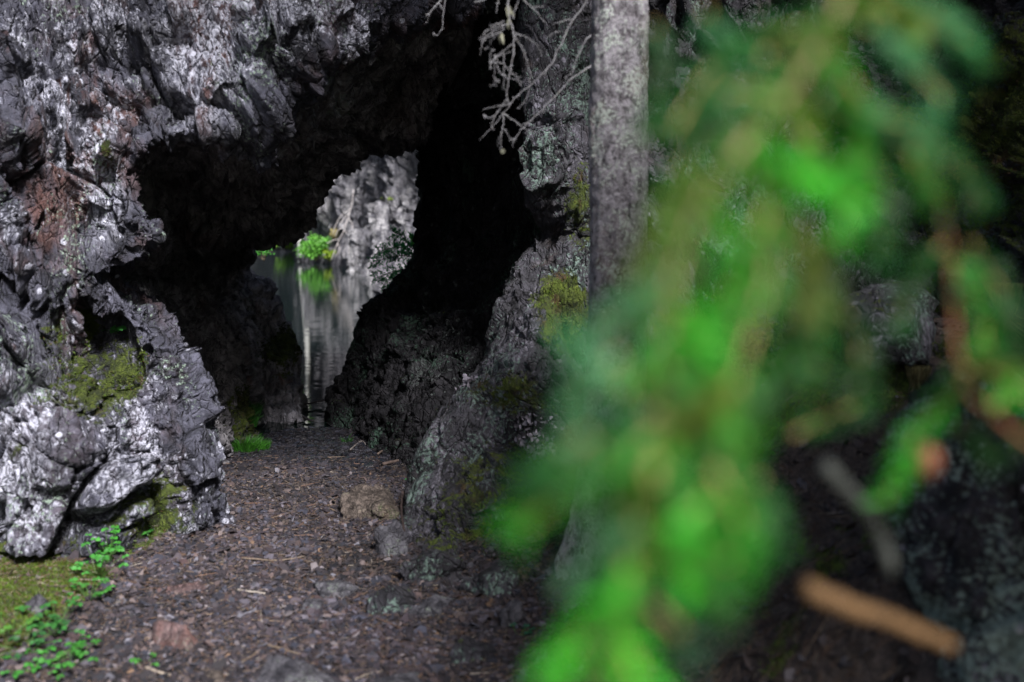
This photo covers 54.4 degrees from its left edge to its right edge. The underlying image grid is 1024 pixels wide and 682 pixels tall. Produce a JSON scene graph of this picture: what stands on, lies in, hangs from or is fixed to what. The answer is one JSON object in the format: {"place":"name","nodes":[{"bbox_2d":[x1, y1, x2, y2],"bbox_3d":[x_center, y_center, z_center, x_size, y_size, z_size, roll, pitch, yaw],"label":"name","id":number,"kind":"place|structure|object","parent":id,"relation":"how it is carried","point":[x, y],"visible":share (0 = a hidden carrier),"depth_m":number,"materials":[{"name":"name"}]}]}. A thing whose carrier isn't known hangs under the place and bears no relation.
{"place":"outdoors","nodes":[
{"label":"outdoors","id":0,"kind":"place"},
{"bbox_2d":[250,249,374,436],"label":"water","id":1,"kind":"structure","parent":0,"point":[323,303],"depth_m":17.25,"materials":[{"name":"black liquid"}]},
{"bbox_2d":[297,239,300,255],"bbox_3d":[-7.649,-8.728,34.194,3.099,12.000,3.049,7,11,42],"label":"birch tree","id":2,"kind":"object","parent":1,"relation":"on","point":[298,244],"depth_m":34.90,"materials":[{"name":"white plant"}]},
{"bbox_2d":[302,415,314,421],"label":"drift branch","id":3,"kind":"object","parent":1,"relation":"in","point":[308,419],"visible":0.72,"depth_m":8.47,"materials":[{"name":"brown plant"}]},
{"bbox_2d":[305,399,324,405],"bbox_3d":[-1.775,0.550,9.131,0.268,0.058,0.063,-3,8,-23],"label":"drift stick","id":4,"kind":"object","parent":1,"relation":"on","point":[309,403],"visible":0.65,"depth_m":9.12,"materials":[{"name":"wood"}]},
{"bbox_2d":[0,426,667,681],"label":"slate gravel","id":5,"kind":"structure","parent":0,"point":[289,455],"depth_m":4.00,"materials":[{"name":"grey gravel"}]},
{"bbox_2d":[0,640,86,678],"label":"wood sorrel","id":6,"kind":"object","parent":5,"relation":"on","point":[49,661],"visible":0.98,"depth_m":3.39,"materials":[{"name":"green plant"}]},
{"bbox_2d":[68,576,115,599],"bbox_3d":[-1.637,0.966,3.883,0.182,0.104,0.136,2,8,13],"label":"wood sorrel","id":7,"kind":"object","parent":5,"relation":"on","point":[96,593],"visible":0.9,"depth_m":3.87,"materials":[{"name":"green plant"}]},
{"bbox_2d":[85,525,124,562],"bbox_3d":[-1.744,0.896,4.288,0.165,0.170,0.170,0,8,0],"label":"wood sorrel","id":8,"kind":"object","parent":5,"relation":"on","point":[115,530],"visible":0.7,"depth_m":4.29,"materials":[{"name":"green plant"}]},
{"bbox_2d":[129,652,158,665],"bbox_3d":[-1.272,1.114,3.440,0.105,0.047,0.070,-2,8,-15],"label":"wood sorrel","id":9,"kind":"object","parent":5,"relation":"on","point":[136,661],"visible":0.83,"depth_m":3.44,"materials":[{"name":"green plant"}]},
{"bbox_2d":[144,666,170,675],"bbox_3d":[-1.198,1.123,3.381,0.128,0.013,0.015,4,9,26],"label":"wood splinter","id":10,"kind":"object","parent":5,"relation":"on","point":[152,669],"visible":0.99,"depth_m":3.38,"materials":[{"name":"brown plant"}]},
{"bbox_2d":[155,580,205,596],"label":"slab stone","id":11,"kind":"object","parent":5,"relation":"on","point":[184,587],"visible":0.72,"depth_m":4.09,"materials":[{"name":"red stone"}]},
{"bbox_2d":[207,670,224,681],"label":"pale stone","id":12,"kind":"object","parent":5,"relation":"on","point":[217,676],"visible":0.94,"depth_m":3.32,"materials":[{"name":"grey stone"}]},
{"bbox_2d":[237,589,265,593],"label":"fallen twig","id":13,"kind":"object","parent":5,"relation":"on","point":[252,591],"visible":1,"depth_m":4.12,"materials":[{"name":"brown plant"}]},
{"bbox_2d":[510,622,535,635],"bbox_3d":[0.036,1.090,3.743,0.054,0.058,0.114,-5,9,-34],"label":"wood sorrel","id":14,"kind":"object","parent":5,"relation":"on","point":[524,627],"visible":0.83,"depth_m":3.73,"materials":[{"name":"green plant"}]},
{"bbox_2d":[271,150,419,295],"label":"cliff","id":15,"kind":"structure","parent":0,"point":[373,216],"depth_m":27.42,"materials":[{"name":"grey stone"}]},
{"bbox_2d":[256,249,274,260],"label":"bush","id":16,"kind":"object","parent":15,"relation":"on","point":[264,253],"visible":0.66,"depth_m":12.46,"materials":[{"name":"green plant"}]},
{"bbox_2d":[276,242,293,249],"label":"bush","id":17,"kind":"object","parent":15,"relation":"on","point":[289,247],"visible":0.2,"depth_m":38.70,"materials":[{"name":"green plant"}]},
{"bbox_2d":[294,231,331,260],"bbox_3d":[-6.163,-2.986,31.385,1.411,0.961,1.055,0,8,0],"label":"bush","id":18,"kind":"object","parent":15,"relation":"on","point":[313,247],"visible":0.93,"depth_m":31.20,"materials":[{"name":"green plant"}]},
{"bbox_2d":[322,248,335,261],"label":"bush","id":19,"kind":"object","parent":15,"relation":"on","point":[328,255],"visible":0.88,"depth_m":30.84,"materials":[{"name":"yellow plant"}]},
{"bbox_2d":[329,228,338,239],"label":"bush","id":20,"kind":"object","parent":15,"relation":"on","point":[332,235],"visible":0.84,"depth_m":30.42,"materials":[{"name":"beige plant"}]},
{"bbox_2d":[326,189,353,259],"bbox_3d":[-4.883,-3.294,28.315,0.818,2.034,0.022,0,8,0],"label":"dead branch","id":21,"kind":"object","parent":15,"relation":"hanging from","point":[343,230],"visible":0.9,"depth_m":28.32,"materials":[{"name":"grey wood"}]},
{"bbox_2d":[0,288,1021,681],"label":"ground","id":22,"kind":"structure","parent":0,"point":[928,667],"depth_m":3.60,"materials":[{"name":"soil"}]},
{"bbox_2d":[24,593,51,614],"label":"stone","id":23,"kind":"object","parent":22,"relation":"on","point":[36,601],"visible":0.63,"depth_m":3.67,"materials":[{"name":"grey stone"}]},
{"bbox_2d":[19,596,84,636],"bbox_3d":[-1.649,1.014,3.568,0.216,0.128,0.262,-3,9,-24],"label":"wood sorrel","id":24,"kind":"object","parent":22,"relation":"on","point":[54,624],"visible":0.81,"depth_m":3.57,"materials":[{"name":"green plant"}]},
{"bbox_2d":[22,634,101,679],"bbox_3d":[-1.529,1.095,3.396,0.286,0.072,0.267,-6,10,-37],"label":"wood sorrel","id":25,"kind":"object","parent":22,"relation":"on","point":[68,663],"visible":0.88,"depth_m":3.39,"materials":[{"name":"green plant"}]},
{"bbox_2d":[69,542,128,577],"bbox_3d":[-1.710,0.913,4.106,0.230,0.151,0.216,5,9,31],"label":"wood sorrel","id":26,"kind":"object","parent":22,"relation":"on","point":[96,557],"visible":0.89,"depth_m":4.08,"materials":[{"name":"green plant"}]},
{"bbox_2d":[141,525,153,534],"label":"wood sorrel","id":27,"kind":"object","parent":22,"relation":"on","point":[147,532],"visible":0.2,"depth_m":4.61,"materials":[{"name":"green plant"}]},
{"bbox_2d":[152,620,197,652],"bbox_3d":[-1.242,1.127,3.713,0.186,0.248,0.378,-3,8,-18],"label":"red stone","id":28,"kind":"object","parent":22,"relation":"on","point":[171,633],"visible":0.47,"depth_m":3.59,"materials":[{"name":"stone"}]},
{"bbox_2d":[231,434,272,452],"bbox_3d":[-1.936,0.731,7.163,0.458,0.151,0.447,0,8,0],"label":"grass tuft","id":29,"kind":"object","parent":22,"relation":"on","point":[250,445],"visible":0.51,"depth_m":7.12,"materials":[{"name":"green plant"}]},
{"bbox_2d":[0,0,540,558],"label":"rock arch","id":30,"kind":"object","parent":22,"relation":"on","point":[238,134],"visible":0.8,"depth_m":5.03,"materials":[{"name":"stone"}]},
{"bbox_2d":[102,325,125,332],"bbox_3d":[-2.035,-0.060,5.097,0.170,0.082,0.170,0,8,0],"label":"wood sorrel","id":31,"kind":"object","parent":30,"relation":"attached to","point":[118,328],"visible":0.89,"depth_m":5.04,"materials":[{"name":"green plant"}]},
{"bbox_2d":[248,409,261,427],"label":"grass tuft","id":32,"kind":"object","parent":30,"relation":"on","point":[255,421],"visible":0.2,"depth_m":7.75,"materials":[{"name":"green plant"}]},
{"bbox_2d":[248,399,263,414],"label":"grass tuft","id":33,"kind":"object","parent":30,"relation":"on","point":[253,407],"visible":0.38,"depth_m":8.13,"materials":[{"name":"green plant"}]},
{"bbox_2d":[367,225,413,292],"bbox_3d":[-1.205,-0.887,10.880,0.704,0.774,0.703,0,8,0],"label":"conifer sprig","id":34,"kind":"object","parent":30,"relation":"attached to","point":[406,251],"visible":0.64,"depth_m":10.70,"materials":[{"name":"green plant"}]},
{"bbox_2d":[241,556,304,560],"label":"fallen twig","id":35,"kind":"object","parent":22,"relation":"on","point":[269,560],"visible":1,"depth_m":4.47,"materials":[{"name":"grey wood"}]},
{"bbox_2d":[260,643,300,654],"bbox_3d":[-0.837,1.114,3.603,0.187,0.012,0.014,4,9,28],"label":"fallen twig","id":36,"kind":"object","parent":22,"relation":"on","point":[272,646],"visible":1,"depth_m":3.60,"materials":[{"name":"wood"}]},
{"bbox_2d":[254,654,338,681],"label":"grey rock","id":37,"kind":"object","parent":22,"relation":"on","point":[278,668],"visible":1,"depth_m":3.23,"materials":[{"name":"stone"}]},
{"bbox_2d":[300,598,324,610],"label":"flat stone","id":38,"kind":"object","parent":22,"relation":"on","point":[315,603],"visible":0.64,"depth_m":4.00,"materials":[{"name":"grey stone"}]},
{"bbox_2d":[313,580,358,598],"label":"flat stone","id":39,"kind":"object","parent":22,"relation":"on","point":[329,588],"visible":0.97,"depth_m":4.16,"materials":[{"name":"grey stone"}]},
{"bbox_2d":[338,433,352,441],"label":"grass tuft","id":40,"kind":"object","parent":22,"relation":"on","point":[343,440],"visible":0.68,"depth_m":7.58,"materials":[{"name":"green plant"}]},
{"bbox_2d":[338,483,399,520],"bbox_3d":[-0.741,0.927,5.279,0.382,0.282,0.324,0,8,0],"label":"buff boulder","id":41,"kind":"object","parent":22,"relation":"on","point":[363,500],"visible":0.55,"depth_m":5.20,"materials":[{"name":"stone"}]},
{"bbox_2d":[373,520,407,557],"bbox_3d":[-0.557,0.931,4.589,0.153,0.212,0.159,-4,9,-24],"label":"lichened stone","id":42,"kind":"object","parent":22,"relation":"on","point":[390,538],"visible":0.62,"depth_m":4.55,"materials":[{"name":"grey stone"}]},
{"bbox_2d":[382,459,398,465],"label":"fallen branch","id":43,"kind":"object","parent":22,"relation":"on","point":[389,462],"visible":0.36,"depth_m":6.47,"materials":[{"name":"wood"}]},
{"bbox_2d":[367,585,415,616],"bbox_3d":[-0.479,1.058,4.060,0.205,0.135,0.220,0,8,0],"label":"bank rock","id":44,"kind":"object","parent":22,"relation":"on","point":[389,599],"visible":0.66,"depth_m":4.01,"materials":[{"name":"stone"}]},
{"bbox_2d":[371,671,420,681],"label":"half buried rock","id":45,"kind":"object","parent":22,"relation":"on","point":[408,677],"visible":1,"depth_m":3.32,"materials":[{"name":"grey stone"}]},
{"bbox_2d":[404,594,456,618],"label":"sunk stone","id":46,"kind":"object","parent":22,"relation":"on","point":[436,603],"visible":0.77,"depth_m":3.98,"materials":[{"name":"grey stone"}]},
{"bbox_2d":[399,548,466,582],"bbox_3d":[-0.343,0.981,4.372,0.291,0.185,0.205,0,8,0],"label":"mossy rock","id":47,"kind":"object","parent":22,"relation":"on","point":[432,564],"visible":0.85,"depth_m":4.29,"materials":[{"name":"stone"}]},
{"bbox_2d":[448,636,497,664],"bbox_3d":[-0.145,1.106,3.550,0.185,0.104,0.152,-4,9,-27],"label":"bank rock","id":48,"kind":"object","parent":22,"relation":"on","point":[468,649],"visible":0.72,"depth_m":3.53,"materials":[{"name":"stone"}]},
{"bbox_2d":[457,559,519,597],"bbox_3d":[-0.107,1.012,4.215,0.276,0.173,0.254,0,8,0],"label":"mossy rock","id":49,"kind":"object","parent":22,"relation":"on","point":[499,576],"visible":0.78,"depth_m":4.12,"materials":[{"name":"stone"}]},
{"bbox_2d":[0,315,988,681],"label":"fallen leaves","id":50,"kind":"object","parent":22,"relation":"on","point":[906,651],"visible":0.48,"depth_m":3.65,"materials":[{"name":"brown plant"}]},
{"bbox_2d":[499,599,523,629],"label":"upright stone","id":51,"kind":"object","parent":22,"relation":"on","point":[510,612],"visible":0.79,"depth_m":3.81,"materials":[{"name":"grey stone"}]},
{"bbox_2d":[0,30,1023,675],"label":"moss vegetation","id":52,"kind":"object","parent":22,"relation":"on","point":[86,576],"visible":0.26,"depth_m":4.10,"materials":[{"name":"green plant"}]},
{"bbox_2d":[0,605,50,636],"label":"wood sorrel","id":53,"kind":"object","parent":52,"relation":"on","point":[9,627],"visible":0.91,"depth_m":3.52,"materials":[{"name":"green plant"}]},
{"bbox_2d":[0,612,70,658],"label":"wood sorrel","id":54,"kind":"object","parent":52,"relation":"on","point":[36,641],"visible":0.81,"depth_m":3.45,"materials":[{"name":"green plant"}]},
{"bbox_2d":[426,0,649,579],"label":"spruce tree","id":55,"kind":"object","parent":22,"relation":"on","point":[618,177],"visible":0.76,"depth_m":3.77,"materials":[{"name":"grey plant"}]},
{"bbox_2d":[399,0,1023,590],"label":"rock outcrop","id":56,"kind":"object","parent":22,"relation":"on","point":[469,450],"visible":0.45,"depth_m":5.22,"materials":[{"name":"stone"}]},
{"bbox_2d":[400,491,404,531],"bbox_3d":[-0.501,0.859,4.576,0.024,0.352,0.016,0,8,0],"label":"dead sapling","id":57,"kind":"object","parent":56,"relation":"on","point":[401,515],"visible":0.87,"depth_m":4.56,"materials":[{"name":"wood"}]},
{"bbox_2d":[453,374,563,459],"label":"lichen vegetation","id":58,"kind":"object","parent":56,"relation":"on","point":[466,379],"visible":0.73,"depth_m":5.02,"materials":[{"name":"green plant"}]},
{"bbox_2d":[904,365,931,391],"bbox_3d":[1.697,0.202,4.159,0.306,0.232,0.251,-7,10,-40],"label":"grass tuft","id":59,"kind":"object","parent":56,"relation":"on","point":[918,374],"visible":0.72,"depth_m":4.04,"materials":[{"name":"brown plant"}]},
{"bbox_2d":[963,282,1023,346],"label":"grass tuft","id":60,"kind":"object","parent":56,"relation":"on","point":[1014,286],"visible":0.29,"depth_m":3.90,"materials":[{"name":"green plant"}]},
{"bbox_2d":[799,578,957,653],"bbox_3d":[0.301,0.226,0.807,0.143,0.075,0.026,-2,8,-12],"label":"broken branch","id":61,"kind":"object","parent":22,"relation":"on","point":[826,598],"visible":1,"depth_m":0.80,"materials":[{"name":"brown plant"}]},
{"bbox_2d":[838,280,939,371],"bbox_3d":[1.760,-0.028,4.640,0.418,0.520,1.409,3,8,21],"label":"mossy boulder","id":62,"kind":"object","parent":22,"relation":"on","point":[891,349],"visible":0.62,"depth_m":4.07,"materials":[{"name":"stone"}]},
{"bbox_2d":[872,361,1023,681],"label":"lichened rock","id":63,"kind":"object","parent":22,"relation":"on","point":[957,531],"visible":0.74,"depth_m":2.46,"materials":[{"name":"stone"}]},
{"bbox_3d":[2.402,-2.119,-0.336,3.905,5.800,4.146,0,8,0],"label":"spruce tree","id":64,"kind":"object","parent":22,"relation":"on","visible":0},
{"bbox_2d":[484,0,1023,681],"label":"spruce bough","id":65,"kind":"object","parent":64,"relation":"attached to","point":[634,492],"visible":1,"depth_m":0.54,"materials":[{"name":"green plant"}]},
{"bbox_2d":[817,459,896,575],"bbox_3d":[0.305,0.157,0.879,0.074,0.108,0.018,0,8,0],"label":"grey twig","id":66,"kind":"object","parent":65,"relation":"hanging from","point":[832,474],"visible":0.98,"depth_m":0.87,"materials":[{"name":"grey wood"}]}
]}

